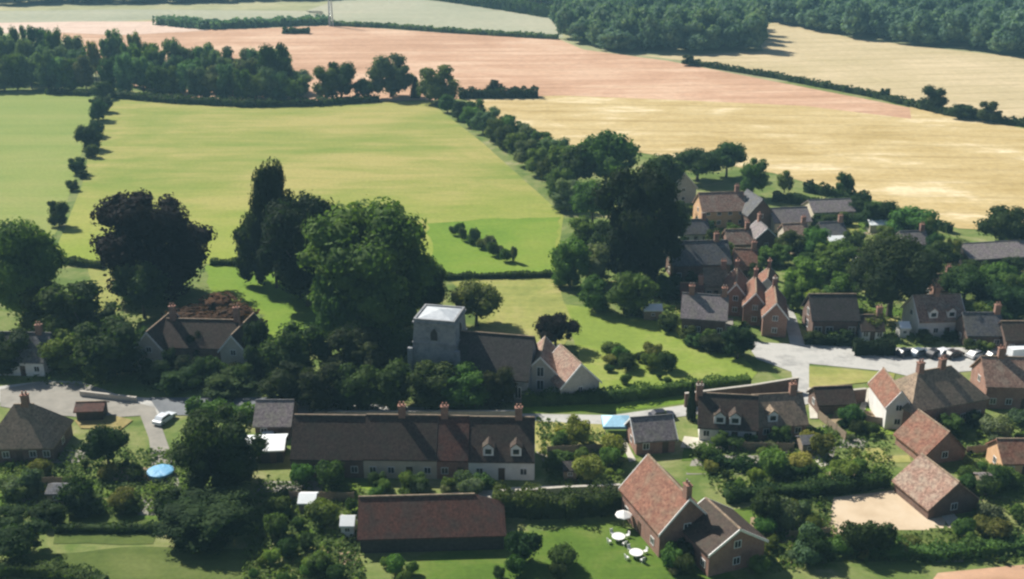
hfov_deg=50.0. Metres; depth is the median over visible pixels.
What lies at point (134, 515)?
garden plot
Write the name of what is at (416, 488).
shrub
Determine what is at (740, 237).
village house
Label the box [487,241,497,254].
shrub
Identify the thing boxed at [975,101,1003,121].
tree
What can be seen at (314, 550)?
garden plot
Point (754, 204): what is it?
dark gable house
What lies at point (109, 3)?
field
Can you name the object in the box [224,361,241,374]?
shrub
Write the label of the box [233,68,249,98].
tree
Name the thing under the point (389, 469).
window
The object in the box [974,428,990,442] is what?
garden plot
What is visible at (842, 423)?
shrub
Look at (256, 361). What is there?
tree
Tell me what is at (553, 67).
stubble field
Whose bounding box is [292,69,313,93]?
tree
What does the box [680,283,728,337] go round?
mauve house
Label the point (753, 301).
gable cottage
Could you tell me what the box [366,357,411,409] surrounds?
tree
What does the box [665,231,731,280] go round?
long slate house
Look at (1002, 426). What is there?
shrub
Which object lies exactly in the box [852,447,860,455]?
shrub
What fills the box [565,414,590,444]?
shrub
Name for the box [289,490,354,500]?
garden fence
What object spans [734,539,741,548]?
window
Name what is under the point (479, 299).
tree
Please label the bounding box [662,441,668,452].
door
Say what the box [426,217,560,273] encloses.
paddock
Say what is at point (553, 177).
tree
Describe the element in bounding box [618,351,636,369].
shrub
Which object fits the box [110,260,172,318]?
tree
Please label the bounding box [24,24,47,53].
tree
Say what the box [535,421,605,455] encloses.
lawn
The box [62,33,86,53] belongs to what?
tree
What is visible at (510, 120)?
tree
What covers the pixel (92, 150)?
tree
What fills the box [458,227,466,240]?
shrub
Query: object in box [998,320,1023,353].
village house
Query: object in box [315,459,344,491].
shrub
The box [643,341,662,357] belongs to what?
shrub
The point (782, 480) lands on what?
garden plot
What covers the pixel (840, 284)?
tree
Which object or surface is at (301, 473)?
shrub
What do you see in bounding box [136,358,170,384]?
tree
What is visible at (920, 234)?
village house
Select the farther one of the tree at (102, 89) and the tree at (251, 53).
the tree at (251, 53)
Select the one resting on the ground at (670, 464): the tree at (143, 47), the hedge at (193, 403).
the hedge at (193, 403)
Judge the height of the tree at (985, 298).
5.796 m
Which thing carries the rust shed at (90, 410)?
on the ground at (670, 464)
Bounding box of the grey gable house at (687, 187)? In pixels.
[669,173,697,202]
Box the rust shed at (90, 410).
[73,400,108,420]
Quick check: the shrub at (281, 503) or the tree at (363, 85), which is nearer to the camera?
the shrub at (281, 503)
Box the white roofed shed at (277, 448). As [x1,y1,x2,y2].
[247,433,287,463]
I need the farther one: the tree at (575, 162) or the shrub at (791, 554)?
the tree at (575, 162)
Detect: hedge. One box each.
[0,556,109,578]
[45,87,91,95]
[52,519,160,533]
[62,254,105,268]
[108,89,379,107]
[152,14,330,29]
[184,395,254,421]
[209,257,236,265]
[282,26,309,33]
[330,20,559,39]
[436,0,551,17]
[445,269,555,279]
[458,85,539,98]
[492,478,621,520]
[521,372,752,407]
[692,58,1023,126]
[708,451,815,478]
[721,464,892,504]
[772,190,954,232]
[803,179,871,201]
[804,332,854,346]
[822,533,1023,563]
[852,336,896,356]
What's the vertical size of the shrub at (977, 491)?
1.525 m
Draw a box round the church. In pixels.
[407,304,601,402]
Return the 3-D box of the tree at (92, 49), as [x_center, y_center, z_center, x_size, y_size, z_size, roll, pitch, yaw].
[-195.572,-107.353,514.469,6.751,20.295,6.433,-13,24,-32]
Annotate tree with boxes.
[0,26,10,53]
[0,35,15,58]
[0,57,11,90]
[0,216,68,316]
[0,327,32,376]
[0,503,29,529]
[0,517,51,557]
[2,52,25,89]
[7,24,26,49]
[13,37,33,83]
[14,281,68,329]
[16,56,38,88]
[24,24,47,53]
[24,499,67,523]
[32,49,56,89]
[32,280,123,336]
[34,43,48,54]
[36,328,84,374]
[43,25,63,50]
[45,56,70,89]
[46,200,69,227]
[48,43,66,62]
[57,57,83,89]
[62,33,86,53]
[64,49,90,66]
[64,180,79,190]
[67,157,87,173]
[68,496,104,518]
[70,313,148,383]
[72,55,95,87]
[73,124,103,148]
[78,170,88,178]
[78,424,130,463]
[83,144,98,157]
[86,40,101,81]
[88,99,108,119]
[88,120,104,132]
[89,81,114,97]
[93,95,113,111]
[95,56,115,89]
[98,28,126,59]
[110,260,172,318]
[112,51,132,91]
[113,496,141,513]
[120,41,137,84]
[126,29,141,51]
[127,56,154,91]
[132,45,156,87]
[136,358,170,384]
[140,41,165,58]
[145,63,168,93]
[150,48,166,66]
[151,363,203,395]
[152,483,257,554]
[152,486,183,518]
[159,65,181,94]
[160,345,177,366]
[161,37,184,60]
[161,54,183,79]
[161,291,267,322]
[167,403,268,490]
[170,354,197,374]
[173,63,196,95]
[178,46,196,60]
[182,57,201,67]
[186,67,212,96]
[186,330,200,358]
[191,355,228,385]
[192,42,213,60]
[199,64,220,95]
[199,365,257,403]
[200,50,219,76]
[209,46,234,63]
[214,63,235,99]
[215,57,235,92]
[229,363,254,387]
[230,211,268,284]
[232,56,257,96]
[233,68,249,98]
[234,47,247,67]
[242,315,268,355]
[243,73,265,98]
[243,156,296,287]
[243,344,269,378]
[245,47,260,61]
[252,190,339,306]
[255,41,297,78]
[256,360,312,402]
[257,64,278,100]
[258,319,334,373]
[269,71,287,99]
[272,45,293,69]
[279,74,307,98]
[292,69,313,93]
[294,194,442,342]
[294,362,340,412]
[310,269,361,350]
[311,65,340,97]
[319,325,391,374]
[327,61,356,97]
[330,362,378,410]
[352,77,373,95]
[365,52,417,96]
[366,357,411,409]
[367,471,387,487]
[374,325,412,370]
[402,359,455,409]
[403,255,448,311]
[408,471,429,493]
[409,76,420,97]
[415,64,461,101]
[438,94,457,112]
[440,361,495,409]
[447,279,504,325]
[450,101,468,120]
[459,106,479,126]
[467,99,487,111]
[469,110,494,132]
[473,472,496,489]
[482,365,517,409]
[483,118,503,141]
[485,106,503,119]
[486,79,502,90]
[492,124,514,149]
[497,114,521,134]
[503,131,527,153]
[511,139,537,163]
[516,122,537,140]
[524,147,548,173]
[530,130,553,148]
[532,312,582,346]
[534,156,556,182]
[538,136,570,155]
[544,166,577,196]
[548,145,572,171]
[548,236,593,287]
[551,177,579,211]
[559,143,597,191]
[568,179,616,221]
[568,215,596,246]
[569,128,642,181]
[577,274,609,313]
[585,241,615,282]
[587,219,612,244]
[589,158,689,281]
[603,271,659,317]
[639,153,685,185]
[656,273,683,300]
[657,312,679,332]
[672,147,726,181]
[673,537,696,560]
[676,200,692,218]
[677,210,692,236]
[677,325,696,339]
[680,55,696,65]
[683,332,704,346]
[685,271,697,281]
[698,332,722,352]
[702,328,716,336]
[705,228,721,239]
[708,220,716,230]
[710,140,746,176]
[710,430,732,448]
[716,338,735,354]
[719,324,757,358]
[720,239,734,259]
[726,223,738,228]
[738,321,750,328]
[739,157,769,191]
[744,433,757,445]
[747,262,764,278]
[758,247,776,264]
[766,425,792,442]
[772,229,807,253]
[772,243,792,266]
[776,170,794,192]
[781,281,805,309]
[782,255,828,292]
[792,252,822,270]
[800,227,831,252]
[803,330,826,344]
[808,225,820,230]
[810,217,823,225]
[812,213,827,219]
[813,242,836,259]
[816,238,858,276]
[821,214,844,222]
[822,271,858,295]
[827,330,837,336]
[835,171,854,191]
[835,211,855,226]
[839,328,854,339]
[841,196,865,213]
[841,230,867,248]
[845,232,949,317]
[853,199,899,227]
[858,308,889,326]
[873,225,894,239]
[879,88,890,96]
[884,204,940,233]
[915,332,935,344]
[916,329,928,342]
[918,84,948,110]
[924,240,962,264]
[925,217,938,235]
[925,231,945,246]
[937,263,993,303]
[938,413,964,435]
[941,330,959,341]
[946,104,979,118]
[946,237,962,264]
[960,260,981,273]
[963,338,984,353]
[965,301,1001,315]
[965,409,983,427]
[966,259,989,266]
[972,282,1001,302]
[973,204,1023,240]
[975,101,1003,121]
[980,261,1017,284]
[981,341,995,351]
[983,281,1023,319]
[1000,256,1023,271]
[1002,273,1023,300]
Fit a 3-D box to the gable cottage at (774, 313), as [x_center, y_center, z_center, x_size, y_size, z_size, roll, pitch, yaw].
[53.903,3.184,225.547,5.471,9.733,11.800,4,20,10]
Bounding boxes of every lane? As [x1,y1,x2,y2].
[135,402,180,489]
[787,305,804,345]
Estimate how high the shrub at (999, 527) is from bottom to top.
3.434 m
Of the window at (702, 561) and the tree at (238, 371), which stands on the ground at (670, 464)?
the tree at (238, 371)
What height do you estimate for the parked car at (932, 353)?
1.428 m
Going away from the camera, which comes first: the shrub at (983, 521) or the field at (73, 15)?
the shrub at (983, 521)
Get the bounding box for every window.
[2,451,9,457]
[29,451,36,456]
[33,366,39,371]
[43,450,50,456]
[230,350,235,355]
[351,466,357,472]
[369,466,375,472]
[387,467,394,473]
[424,467,430,473]
[431,329,436,340]
[441,467,447,473]
[476,468,482,474]
[515,387,520,398]
[520,468,526,474]
[537,367,543,376]
[537,380,543,389]
[643,443,649,449]
[650,535,653,545]
[700,557,705,567]
[703,430,709,436]
[733,556,739,564]
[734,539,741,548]
[751,316,756,321]
[752,305,757,309]
[763,428,769,434]
[771,327,776,332]
[794,427,801,432]
[814,327,821,332]
[825,327,832,333]
[848,327,855,333]
[893,419,900,424]
[895,405,902,410]
[941,451,948,458]
[950,502,957,510]
[989,398,996,403]
[994,339,999,344]
[1005,399,1011,404]
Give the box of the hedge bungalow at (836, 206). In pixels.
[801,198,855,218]
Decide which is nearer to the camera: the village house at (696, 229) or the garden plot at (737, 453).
the garden plot at (737, 453)
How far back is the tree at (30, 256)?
220.96 m
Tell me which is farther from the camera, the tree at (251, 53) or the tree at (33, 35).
the tree at (33, 35)
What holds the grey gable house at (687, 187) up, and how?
on the ground at (670, 464)
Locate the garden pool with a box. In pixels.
[147,464,173,481]
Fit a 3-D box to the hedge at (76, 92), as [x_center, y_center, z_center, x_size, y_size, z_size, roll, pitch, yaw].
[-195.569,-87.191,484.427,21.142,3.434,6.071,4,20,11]
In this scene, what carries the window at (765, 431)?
in the tan cottage at (779, 410)
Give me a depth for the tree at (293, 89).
462.41 m
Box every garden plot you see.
[29,450,86,462]
[91,479,121,496]
[113,467,150,480]
[113,511,137,517]
[133,478,186,493]
[137,497,154,514]
[138,515,156,518]
[256,481,323,491]
[286,546,332,562]
[297,529,338,545]
[305,552,356,564]
[326,483,375,489]
[330,553,339,565]
[336,503,347,513]
[338,501,357,515]
[538,453,600,460]
[541,461,603,467]
[556,480,610,484]
[596,450,638,457]
[669,301,680,313]
[682,448,697,460]
[686,459,745,473]
[686,466,741,473]
[721,447,757,454]
[722,455,759,462]
[725,318,732,331]
[764,548,822,561]
[770,476,810,484]
[785,521,839,539]
[803,505,831,518]
[807,427,829,434]
[811,447,835,458]
[812,465,831,472]
[825,424,862,438]
[825,554,896,561]
[831,411,874,424]
[837,430,880,439]
[840,438,867,447]
[850,455,910,462]
[857,298,882,302]
[859,225,867,231]
[861,426,896,434]
[866,448,885,456]
[867,308,902,315]
[885,318,898,325]
[896,530,930,544]
[929,528,962,546]
[939,455,978,467]
[954,511,976,516]
[960,291,974,299]
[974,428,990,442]
[981,453,989,464]
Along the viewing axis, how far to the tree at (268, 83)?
462.60 m
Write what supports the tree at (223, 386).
on the ground at (670, 464)
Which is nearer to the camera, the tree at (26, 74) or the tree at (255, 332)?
the tree at (255, 332)
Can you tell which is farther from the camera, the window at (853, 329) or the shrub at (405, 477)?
the window at (853, 329)
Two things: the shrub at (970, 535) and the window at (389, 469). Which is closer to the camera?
the shrub at (970, 535)
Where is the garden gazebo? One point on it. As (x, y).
(613, 421)
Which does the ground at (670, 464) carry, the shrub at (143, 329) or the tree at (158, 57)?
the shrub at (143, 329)
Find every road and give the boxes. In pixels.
[0,380,697,423]
[149,397,297,414]
[752,342,997,403]
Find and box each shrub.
[0,473,16,493]
[0,476,22,499]
[5,462,14,467]
[5,482,35,500]
[15,467,43,487]
[27,458,53,476]
[32,481,44,494]
[55,472,94,509]
[60,487,95,505]
[62,473,74,482]
[80,459,88,467]
[97,462,118,481]
[107,488,134,513]
[121,458,129,466]
[125,463,143,480]
[135,327,147,336]
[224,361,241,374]
[248,568,259,578]
[256,555,266,564]
[262,548,281,563]
[263,512,288,538]
[264,496,289,513]
[275,506,292,516]
[275,572,290,578]
[277,537,297,557]
[278,525,288,536]
[283,488,292,495]
[289,462,314,486]
[291,517,305,529]
[298,532,314,549]
[299,564,312,577]
[301,557,309,565]
[302,497,339,526]
[304,550,331,574]
[307,555,329,574]
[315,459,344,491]
[325,563,345,578]
[345,498,357,511]
[349,536,356,543]
[355,571,362,577]
[367,487,384,494]
[378,478,391,491]
[380,557,386,566]
[385,553,404,573]
[396,570,411,578]
[397,470,414,487]
[398,486,412,494]
[404,561,419,574]
[408,481,426,493]
[440,477,456,489]
[440,485,452,493]
[448,226,456,235]
[453,470,473,491]
[454,222,465,235]
[456,477,484,493]
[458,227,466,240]
[467,234,477,243]
[469,227,480,243]
[475,238,485,247]
[483,234,496,246]
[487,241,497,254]
[492,565,504,578]
[495,245,503,254]
[499,248,511,261]
[503,554,526,578]
[504,529,542,563]
[510,246,517,260]
[547,449,574,469]
[547,541,578,568]
[548,561,568,578]
[551,431,569,445]
[554,424,562,431]
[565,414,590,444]
[571,453,604,483]
[574,446,589,456]
[579,453,594,458]
[592,470,601,479]
[599,446,620,465]
[600,341,621,354]
[601,353,617,364]
[601,433,627,456]
[603,364,615,371]
[605,468,613,473]
[611,345,630,357]
[617,468,624,475]
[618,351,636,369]
[619,373,631,382]
[635,351,644,360]
[640,353,658,369]
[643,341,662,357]
[646,365,653,371]
[656,350,678,371]
[659,540,683,567]
[663,376,672,382]
[669,567,678,575]
[673,553,695,576]
[693,446,702,460]
[695,443,718,460]
[704,459,719,473]
[722,469,730,477]
[727,433,744,448]
[735,477,744,487]
[746,467,766,482]
[747,554,770,575]
[749,486,782,519]
[753,514,777,534]
[756,446,765,454]
[758,445,789,477]
[764,533,777,549]
[765,440,779,448]
[765,531,776,537]
[774,496,803,531]
[778,466,791,479]
[788,451,814,467]
[788,549,796,559]
[792,540,822,566]
[795,527,831,562]
[797,499,810,515]
[799,429,820,434]
[799,521,823,533]
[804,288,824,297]
[805,513,822,527]
[809,432,835,456]
[818,473,827,479]
[829,459,859,479]
[835,404,865,422]
[837,419,847,427]
[837,519,874,555]
[846,434,855,441]
[848,419,864,432]
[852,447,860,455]
[852,457,869,471]
[862,420,875,433]
[863,520,898,553]
[867,422,880,432]
[900,541,909,553]
[903,534,921,544]
[911,553,919,558]
[951,517,976,538]
[957,465,981,477]
[957,473,977,488]
[963,531,982,548]
[973,514,992,536]
[975,486,982,494]
[975,502,1005,520]
[976,429,982,435]
[976,472,1002,497]
[977,461,988,471]
[979,412,1014,438]
[984,517,1014,538]
[987,463,1012,489]
[988,434,1004,440]
[1000,555,1008,562]
[1004,467,1023,486]
[1007,407,1023,425]
[1010,503,1023,517]
[1012,512,1023,522]
[1014,432,1023,437]
[1016,549,1023,556]
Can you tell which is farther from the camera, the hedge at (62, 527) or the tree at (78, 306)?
the tree at (78, 306)
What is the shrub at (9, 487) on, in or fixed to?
on the lawn at (7, 501)
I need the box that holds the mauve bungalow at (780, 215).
[771,206,812,232]
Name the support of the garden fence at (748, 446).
on the ground at (670, 464)
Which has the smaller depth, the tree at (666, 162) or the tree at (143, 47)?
the tree at (666, 162)
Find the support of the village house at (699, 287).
on the ground at (670, 464)
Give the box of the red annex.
[893,409,968,463]
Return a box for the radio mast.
[328,0,333,25]
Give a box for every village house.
[679,273,703,303]
[684,210,709,239]
[701,258,727,294]
[720,220,752,251]
[732,239,757,278]
[750,211,776,249]
[758,258,778,289]
[776,214,807,236]
[815,213,846,235]
[857,304,885,340]
[895,222,927,245]
[927,263,951,293]
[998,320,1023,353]
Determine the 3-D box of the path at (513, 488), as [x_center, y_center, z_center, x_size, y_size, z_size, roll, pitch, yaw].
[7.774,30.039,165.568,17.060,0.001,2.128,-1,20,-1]
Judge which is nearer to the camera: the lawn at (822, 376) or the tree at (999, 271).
the lawn at (822, 376)
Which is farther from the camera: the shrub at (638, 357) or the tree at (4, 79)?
the tree at (4, 79)
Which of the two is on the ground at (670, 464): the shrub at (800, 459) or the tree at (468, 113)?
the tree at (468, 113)
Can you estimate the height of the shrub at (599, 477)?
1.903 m
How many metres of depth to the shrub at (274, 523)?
151.66 m
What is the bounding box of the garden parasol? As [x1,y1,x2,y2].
[615,510,631,522]
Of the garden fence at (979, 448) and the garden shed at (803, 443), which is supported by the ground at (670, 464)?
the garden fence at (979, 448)
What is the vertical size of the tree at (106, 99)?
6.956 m
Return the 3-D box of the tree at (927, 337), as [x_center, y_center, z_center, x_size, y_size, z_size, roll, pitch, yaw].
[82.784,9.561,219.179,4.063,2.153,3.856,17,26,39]
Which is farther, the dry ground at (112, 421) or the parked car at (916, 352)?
the parked car at (916, 352)
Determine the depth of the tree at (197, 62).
489.77 m
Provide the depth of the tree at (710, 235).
275.84 m
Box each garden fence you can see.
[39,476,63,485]
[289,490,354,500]
[547,443,604,452]
[728,441,793,451]
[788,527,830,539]
[818,409,846,439]
[865,416,882,425]
[966,445,987,454]
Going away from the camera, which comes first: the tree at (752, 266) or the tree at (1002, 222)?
the tree at (752, 266)
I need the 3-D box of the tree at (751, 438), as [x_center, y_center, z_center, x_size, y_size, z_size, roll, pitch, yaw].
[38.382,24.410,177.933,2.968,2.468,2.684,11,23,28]
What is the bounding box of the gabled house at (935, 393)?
[867,355,989,428]
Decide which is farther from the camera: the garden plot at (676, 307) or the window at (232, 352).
the garden plot at (676, 307)
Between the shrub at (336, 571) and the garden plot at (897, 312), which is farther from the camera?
the garden plot at (897, 312)
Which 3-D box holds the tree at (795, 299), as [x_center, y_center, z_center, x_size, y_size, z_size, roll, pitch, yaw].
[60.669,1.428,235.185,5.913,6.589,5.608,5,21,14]
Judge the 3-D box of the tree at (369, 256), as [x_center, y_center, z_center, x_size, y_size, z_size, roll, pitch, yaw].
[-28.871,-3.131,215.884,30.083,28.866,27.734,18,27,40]
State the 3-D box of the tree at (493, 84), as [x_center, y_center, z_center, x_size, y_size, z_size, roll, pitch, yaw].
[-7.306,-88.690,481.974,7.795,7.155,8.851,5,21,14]
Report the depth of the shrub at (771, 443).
176.05 m
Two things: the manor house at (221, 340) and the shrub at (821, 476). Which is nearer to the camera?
the shrub at (821, 476)
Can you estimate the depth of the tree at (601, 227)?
265.43 m
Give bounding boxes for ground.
[0,0,1023,578]
[75,415,131,429]
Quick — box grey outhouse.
[624,414,677,454]
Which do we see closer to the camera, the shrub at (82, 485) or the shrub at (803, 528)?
the shrub at (803, 528)
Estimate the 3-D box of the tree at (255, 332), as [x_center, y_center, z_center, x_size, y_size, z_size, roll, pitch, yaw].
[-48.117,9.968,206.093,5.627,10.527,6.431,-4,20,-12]
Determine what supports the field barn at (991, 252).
on the ground at (670, 464)
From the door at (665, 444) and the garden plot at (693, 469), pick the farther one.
the door at (665, 444)
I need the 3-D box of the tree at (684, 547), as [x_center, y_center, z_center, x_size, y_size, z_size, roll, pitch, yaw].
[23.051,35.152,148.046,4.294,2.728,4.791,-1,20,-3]
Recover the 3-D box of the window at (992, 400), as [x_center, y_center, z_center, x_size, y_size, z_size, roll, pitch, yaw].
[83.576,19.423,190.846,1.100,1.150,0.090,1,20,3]
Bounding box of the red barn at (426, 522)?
[357,493,505,553]
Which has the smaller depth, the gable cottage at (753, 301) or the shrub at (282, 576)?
the shrub at (282, 576)
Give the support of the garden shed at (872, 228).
on the lawn at (854, 226)
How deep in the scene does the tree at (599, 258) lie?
247.77 m
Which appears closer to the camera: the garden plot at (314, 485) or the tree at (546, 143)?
the garden plot at (314, 485)
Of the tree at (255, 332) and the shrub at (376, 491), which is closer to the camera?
the shrub at (376, 491)
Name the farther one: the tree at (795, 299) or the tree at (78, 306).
the tree at (795, 299)
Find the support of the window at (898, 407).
in the gabled house at (935, 393)
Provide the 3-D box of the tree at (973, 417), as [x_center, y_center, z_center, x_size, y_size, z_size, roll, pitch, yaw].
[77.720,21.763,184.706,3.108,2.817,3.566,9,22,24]
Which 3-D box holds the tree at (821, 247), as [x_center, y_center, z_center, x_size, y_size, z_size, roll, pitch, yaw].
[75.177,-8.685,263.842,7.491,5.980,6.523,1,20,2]
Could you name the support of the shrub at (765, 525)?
on the lawn at (745, 514)
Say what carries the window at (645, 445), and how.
in the grey outhouse
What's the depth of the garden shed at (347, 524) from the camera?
152.99 m
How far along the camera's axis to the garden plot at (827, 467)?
171.25 m
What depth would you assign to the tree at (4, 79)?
489.63 m
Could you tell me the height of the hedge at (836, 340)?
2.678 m
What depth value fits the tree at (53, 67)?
490.36 m
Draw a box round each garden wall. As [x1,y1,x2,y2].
[79,390,136,401]
[313,410,514,415]
[515,483,619,493]
[684,377,798,406]
[853,388,866,402]
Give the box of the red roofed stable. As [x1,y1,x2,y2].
[891,453,982,518]
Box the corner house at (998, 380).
[969,344,1023,409]
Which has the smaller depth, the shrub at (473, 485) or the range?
the shrub at (473, 485)
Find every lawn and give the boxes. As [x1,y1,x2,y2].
[0,492,17,514]
[30,547,265,578]
[53,511,156,544]
[410,523,735,578]
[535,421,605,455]
[565,304,757,389]
[734,507,797,565]
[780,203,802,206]
[809,366,894,387]
[846,221,872,235]
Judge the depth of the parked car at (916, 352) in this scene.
212.13 m
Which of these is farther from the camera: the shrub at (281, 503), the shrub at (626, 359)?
the shrub at (626, 359)
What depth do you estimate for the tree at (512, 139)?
367.62 m
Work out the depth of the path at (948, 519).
157.72 m
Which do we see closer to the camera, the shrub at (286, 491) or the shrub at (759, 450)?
the shrub at (286, 491)
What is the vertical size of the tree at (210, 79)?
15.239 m
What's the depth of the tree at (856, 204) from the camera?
301.92 m
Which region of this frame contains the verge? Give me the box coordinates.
[522,395,683,412]
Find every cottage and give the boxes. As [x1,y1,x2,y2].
[0,321,54,375]
[0,391,73,462]
[696,381,758,440]
[723,257,748,316]
[742,266,766,325]
[752,380,808,439]
[761,275,788,337]
[801,293,860,337]
[900,284,965,336]
[955,302,1001,348]
[985,438,1023,475]
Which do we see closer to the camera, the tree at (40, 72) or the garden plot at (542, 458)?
the garden plot at (542, 458)
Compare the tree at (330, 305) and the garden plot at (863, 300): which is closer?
the tree at (330, 305)
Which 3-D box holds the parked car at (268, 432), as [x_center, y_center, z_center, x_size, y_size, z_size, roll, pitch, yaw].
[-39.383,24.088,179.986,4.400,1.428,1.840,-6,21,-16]
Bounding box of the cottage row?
[290,401,534,479]
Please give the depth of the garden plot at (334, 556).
148.60 m
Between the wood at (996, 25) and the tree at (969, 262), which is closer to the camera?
the tree at (969, 262)
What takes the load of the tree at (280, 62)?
on the stubble field at (553, 67)
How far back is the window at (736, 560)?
145.47 m
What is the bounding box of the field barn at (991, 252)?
[957,239,1023,264]
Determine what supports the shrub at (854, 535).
on the garden plot at (844, 559)
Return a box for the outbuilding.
[252,399,299,438]
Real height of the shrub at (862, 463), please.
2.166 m
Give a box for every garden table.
[612,532,624,540]
[629,548,642,556]
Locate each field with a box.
[0,0,335,5]
[0,9,323,28]
[0,21,204,34]
[60,26,910,118]
[307,0,563,37]
[465,95,1023,228]
[625,22,1023,120]
[933,565,1023,578]
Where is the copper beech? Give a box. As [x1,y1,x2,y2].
[89,187,217,304]
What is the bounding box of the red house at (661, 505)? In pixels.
[618,453,768,576]
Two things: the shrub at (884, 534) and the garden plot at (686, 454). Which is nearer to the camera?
the shrub at (884, 534)
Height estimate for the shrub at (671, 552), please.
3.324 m
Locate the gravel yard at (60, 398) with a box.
[0,381,139,416]
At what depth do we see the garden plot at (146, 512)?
160.24 m
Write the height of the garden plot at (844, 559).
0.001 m
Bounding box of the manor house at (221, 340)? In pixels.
[134,303,268,368]
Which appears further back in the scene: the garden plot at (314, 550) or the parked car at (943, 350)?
the parked car at (943, 350)
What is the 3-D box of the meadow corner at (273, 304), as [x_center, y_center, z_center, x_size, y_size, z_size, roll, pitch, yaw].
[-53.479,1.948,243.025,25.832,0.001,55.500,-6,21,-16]
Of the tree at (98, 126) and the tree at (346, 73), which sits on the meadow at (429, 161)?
the tree at (98, 126)
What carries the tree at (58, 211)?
on the green meadow at (39, 145)
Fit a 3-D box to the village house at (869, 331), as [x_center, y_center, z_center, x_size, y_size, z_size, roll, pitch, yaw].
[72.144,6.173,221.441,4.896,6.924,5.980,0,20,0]
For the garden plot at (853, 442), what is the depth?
179.28 m
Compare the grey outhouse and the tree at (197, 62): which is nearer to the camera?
the grey outhouse
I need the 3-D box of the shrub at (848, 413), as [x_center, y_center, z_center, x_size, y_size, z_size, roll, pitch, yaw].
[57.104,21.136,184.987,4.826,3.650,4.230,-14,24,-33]
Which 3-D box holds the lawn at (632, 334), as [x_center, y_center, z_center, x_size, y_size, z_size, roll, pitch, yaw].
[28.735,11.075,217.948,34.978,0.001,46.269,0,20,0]
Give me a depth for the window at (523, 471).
167.72 m
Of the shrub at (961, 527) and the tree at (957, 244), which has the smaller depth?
the shrub at (961, 527)
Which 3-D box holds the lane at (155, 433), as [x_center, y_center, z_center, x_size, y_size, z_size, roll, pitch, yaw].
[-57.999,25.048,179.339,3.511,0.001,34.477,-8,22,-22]
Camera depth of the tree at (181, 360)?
200.54 m
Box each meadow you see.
[0,93,92,237]
[57,98,563,269]
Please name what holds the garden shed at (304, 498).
on the garden plot
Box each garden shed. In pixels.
[44,483,66,504]
[297,492,318,513]
[339,515,356,536]
[562,461,576,480]
[642,304,662,319]
[795,434,816,453]
[827,235,844,241]
[865,219,893,232]
[895,321,911,337]
[973,472,996,495]
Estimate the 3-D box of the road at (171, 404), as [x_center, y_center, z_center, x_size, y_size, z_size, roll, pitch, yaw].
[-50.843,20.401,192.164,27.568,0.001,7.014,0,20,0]
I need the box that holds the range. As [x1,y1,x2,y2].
[806,384,856,414]
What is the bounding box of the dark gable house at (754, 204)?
[740,189,773,229]
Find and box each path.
[452,489,511,497]
[511,485,619,491]
[623,438,635,461]
[681,436,724,450]
[795,439,828,466]
[808,388,817,417]
[860,388,869,412]
[942,514,957,526]
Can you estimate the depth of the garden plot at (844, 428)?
183.96 m
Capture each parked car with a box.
[152,411,176,425]
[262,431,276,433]
[648,408,675,416]
[894,347,911,357]
[910,347,927,357]
[924,348,939,358]
[937,347,949,356]
[944,348,964,359]
[965,349,985,359]
[983,350,1007,355]
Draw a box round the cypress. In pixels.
[686,382,696,421]
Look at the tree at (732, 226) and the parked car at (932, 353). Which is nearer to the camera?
the parked car at (932, 353)
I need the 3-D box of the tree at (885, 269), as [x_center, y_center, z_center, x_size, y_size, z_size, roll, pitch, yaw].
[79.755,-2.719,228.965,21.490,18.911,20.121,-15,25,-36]
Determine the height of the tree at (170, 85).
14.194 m
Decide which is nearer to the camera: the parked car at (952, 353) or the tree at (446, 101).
the parked car at (952, 353)
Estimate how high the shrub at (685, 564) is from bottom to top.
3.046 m
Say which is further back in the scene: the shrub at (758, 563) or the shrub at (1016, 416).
the shrub at (1016, 416)
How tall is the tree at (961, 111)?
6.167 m
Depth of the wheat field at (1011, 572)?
145.20 m
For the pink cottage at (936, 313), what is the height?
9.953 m
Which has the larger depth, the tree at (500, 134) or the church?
the tree at (500, 134)
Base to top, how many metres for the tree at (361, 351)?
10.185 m
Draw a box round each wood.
[0,0,554,2]
[548,0,769,51]
[752,0,1023,51]
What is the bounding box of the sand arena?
[828,490,950,532]
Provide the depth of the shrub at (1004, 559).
147.17 m
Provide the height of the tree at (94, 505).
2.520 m
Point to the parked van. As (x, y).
(1018, 350)
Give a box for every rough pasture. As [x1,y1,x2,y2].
[88,267,120,312]
[451,277,571,345]
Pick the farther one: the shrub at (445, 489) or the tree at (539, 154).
the tree at (539, 154)
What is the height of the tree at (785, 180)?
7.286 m
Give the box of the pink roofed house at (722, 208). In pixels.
[692,183,745,227]
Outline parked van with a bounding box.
[1006,345,1023,355]
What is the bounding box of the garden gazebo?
[601,415,628,428]
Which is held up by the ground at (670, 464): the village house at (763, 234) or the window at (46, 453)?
the village house at (763, 234)
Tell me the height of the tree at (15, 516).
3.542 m
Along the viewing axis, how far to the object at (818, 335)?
217.34 m
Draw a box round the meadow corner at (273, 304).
[205,265,341,337]
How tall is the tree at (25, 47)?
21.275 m
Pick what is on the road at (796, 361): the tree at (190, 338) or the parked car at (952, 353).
the parked car at (952, 353)
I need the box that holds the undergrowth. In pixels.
[0,219,1023,578]
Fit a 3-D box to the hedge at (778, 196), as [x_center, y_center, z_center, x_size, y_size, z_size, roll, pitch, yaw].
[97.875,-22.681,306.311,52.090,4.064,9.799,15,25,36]
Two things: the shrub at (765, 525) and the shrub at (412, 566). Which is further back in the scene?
the shrub at (765, 525)
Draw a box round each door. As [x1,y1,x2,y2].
[16,451,23,461]
[20,366,25,375]
[270,452,276,462]
[278,428,284,433]
[406,467,412,472]
[498,468,504,479]
[637,520,640,535]
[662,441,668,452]
[869,332,874,340]
[1020,399,1023,409]
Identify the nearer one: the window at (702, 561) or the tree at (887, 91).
the window at (702, 561)

